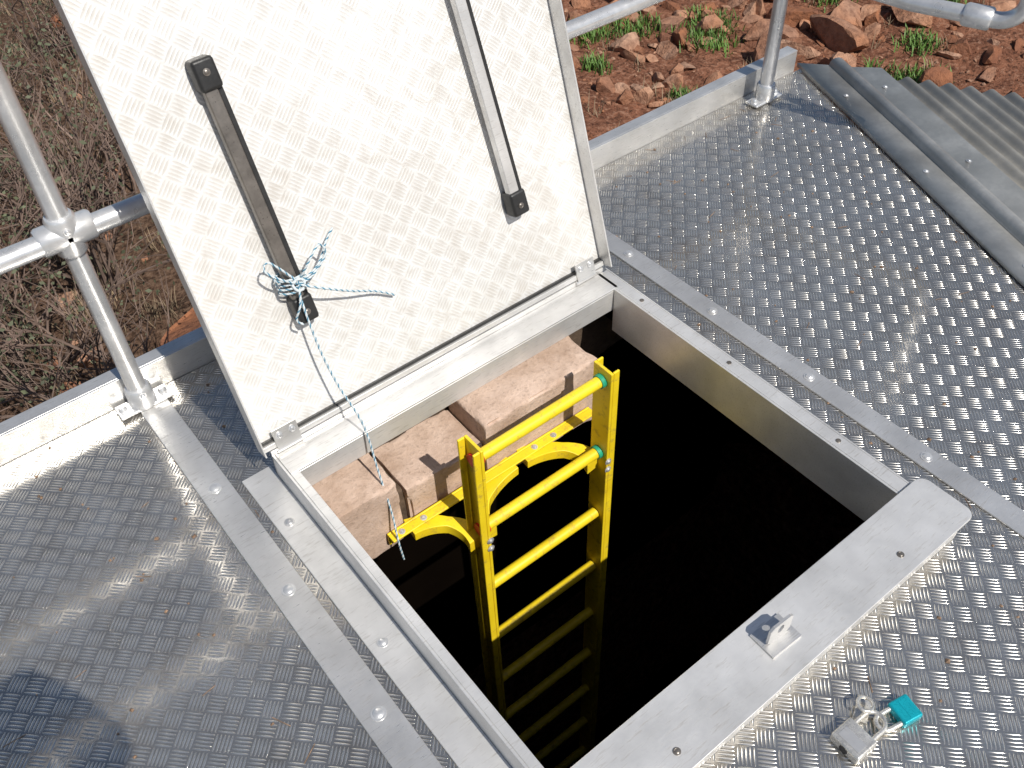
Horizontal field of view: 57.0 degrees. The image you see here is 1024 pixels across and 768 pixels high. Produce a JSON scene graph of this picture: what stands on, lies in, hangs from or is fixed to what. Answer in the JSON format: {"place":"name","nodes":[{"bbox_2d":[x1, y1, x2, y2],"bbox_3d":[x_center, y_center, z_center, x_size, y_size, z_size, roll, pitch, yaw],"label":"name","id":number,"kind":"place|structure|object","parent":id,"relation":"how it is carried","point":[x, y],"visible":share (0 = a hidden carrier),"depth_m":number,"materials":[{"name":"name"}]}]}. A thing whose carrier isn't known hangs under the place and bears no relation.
{"place":"outdoors","nodes":[
{"label":"outdoors","id":0,"kind":"place"},
{"bbox_2d":[0,0,1023,765],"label":"ground","id":1,"kind":"structure","parent":0,"point":[758,528],"depth_m":5.13,"materials":[{"name":"red soil"}]},
{"bbox_2d":[0,397,26,413],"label":"dry shrub","id":2,"kind":"object","parent":1,"relation":"on","point":[2,399],"visible":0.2,"depth_m":4.06,"materials":[{"name":"grey plant"}]},
{"bbox_2d":[0,3,61,191],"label":"dry shrub","id":3,"kind":"object","parent":1,"relation":"on","point":[17,65],"visible":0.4,"depth_m":5.36,"materials":[{"name":"brown plant"}]},
{"bbox_2d":[1,0,79,64],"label":"dry shrub","id":4,"kind":"object","parent":1,"relation":"on","point":[54,11],"visible":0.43,"depth_m":7.05,"materials":[{"name":"brown plant"}]},
{"bbox_2d":[0,0,137,202],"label":"dry shrub","id":5,"kind":"object","parent":1,"relation":"on","point":[106,150],"visible":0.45,"depth_m":5.41,"materials":[{"name":"brown plant"}]},
{"bbox_2d":[0,41,150,296],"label":"dry shrub","id":6,"kind":"object","parent":1,"relation":"on","point":[77,207],"visible":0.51,"depth_m":4.87,"materials":[{"name":"brown plant"}]},
{"bbox_2d":[0,35,171,397],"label":"dry shrub","id":7,"kind":"object","parent":1,"relation":"on","point":[22,348],"visible":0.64,"depth_m":4.66,"materials":[{"name":"brown plant"}]},
{"bbox_2d":[0,256,182,418],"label":"dry shrub","id":8,"kind":"object","parent":1,"relation":"on","point":[26,391],"visible":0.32,"depth_m":4.28,"materials":[{"name":"brown plant"}]},
{"bbox_2d":[0,0,996,406],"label":"dry grass","id":9,"kind":"structure","parent":1,"relation":"on","point":[160,304],"depth_m":6.21,"materials":[{"name":"brown plant"}]},
{"bbox_2d":[28,0,1023,393],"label":"rocks","id":10,"kind":"object","parent":1,"relation":"on","point":[840,32],"visible":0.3,"depth_m":7.32,"materials":[{"name":"brown stone"}]},
{"bbox_2d":[312,310,765,767],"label":"concrete tank","id":11,"kind":"object","parent":1,"relation":"on","point":[673,435],"visible":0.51,"depth_m":3.54,"materials":[{"name":"beige concrete"}]},
{"bbox_2d":[387,357,619,767],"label":"ladder","id":12,"kind":"object","parent":11,"relation":"attached to","point":[478,491],"visible":1,"depth_m":2.35,"materials":[{"name":"yellow metal"}]},
{"bbox_2d":[0,46,1023,767],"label":"metal platform","id":13,"kind":"structure","parent":11,"relation":"on","point":[286,644],"depth_m":1.97,"materials":[{"name":"metal"}]},
{"bbox_2d":[3,109,1018,763],"bbox_3d":[0.030,0.255,1.934,3.287,0.004,1.631,-31,52,-24],"label":"deck grit","id":14,"kind":"object","parent":13,"relation":"on","point":[699,325],"visible":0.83,"depth_m":1.97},
{"bbox_2d":[0,0,1023,420],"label":"guard rail","id":15,"kind":"object","parent":13,"relation":"on","point":[66,234],"visible":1,"depth_m":1.92,"materials":[{"name":"metal"}]},
{"bbox_2d":[53,0,971,767],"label":"access hatch","id":16,"kind":"object","parent":13,"relation":"on","point":[429,162],"visible":0.99,"depth_m":1.88,"materials":[{"name":"metal"}]},
{"bbox_2d":[263,227,404,559],"bbox_3d":[-0.355,0.037,2.031,0.207,0.738,0.318,1,46,4],"label":"rope","id":17,"kind":"object","parent":16,"relation":"attached to","point":[300,280],"visible":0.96,"depth_m":1.85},
{"bbox_2d":[830,710,887,764],"bbox_3d":[0.586,0.582,1.576,0.101,0.025,0.058,-29,51,-23],"label":"padlock","id":18,"kind":"object","parent":13,"relation":"on","point":[853,741],"visible":1,"depth_m":1.56,"materials":[{"name":"metal"}]},
{"bbox_2d":[852,694,874,723],"bbox_3d":[0.600,0.548,1.606,0.032,0.027,0.048,19,50,20],"label":"hasp","id":19,"kind":"object","parent":13,"relation":"on","point":[865,704],"visible":0.98,"depth_m":1.61,"materials":[{"name":"metal"}]},
{"bbox_2d":[873,694,922,732],"bbox_3d":[0.648,0.562,1.595,0.083,0.021,0.044,-21,49,-17],"label":"padlock","id":20,"kind":"object","parent":13,"relation":"on","point":[904,710],"visible":1,"depth_m":1.59,"materials":[{"name":"metal"}]},
{"bbox_2d":[797,57,1023,286],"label":"ridge flashing","id":21,"kind":"object","parent":13,"relation":"on","point":[979,198],"visible":1,"depth_m":2.73,"materials":[{"name":"grey metal"}]},
{"bbox_2d":[843,85,1023,266],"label":"roof screws","id":22,"kind":"object","parent":21,"relation":"attached to","point":[925,170],"visible":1,"depth_m":2.71,"materials":[{"name":"metal"}]},
{"bbox_2d":[896,77,1023,189],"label":"corrugated sheet","id":23,"kind":"object","parent":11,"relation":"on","point":[988,125],"visible":0.78,"depth_m":2.92,"materials":[{"name":"grey metal"}]},
{"bbox_2d":[569,0,968,99],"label":"green weeds","id":24,"kind":"object","parent":1,"relation":"on","point":[599,64],"visible":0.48,"depth_m":7.39,"materials":[{"name":"green plant"}]}
]}

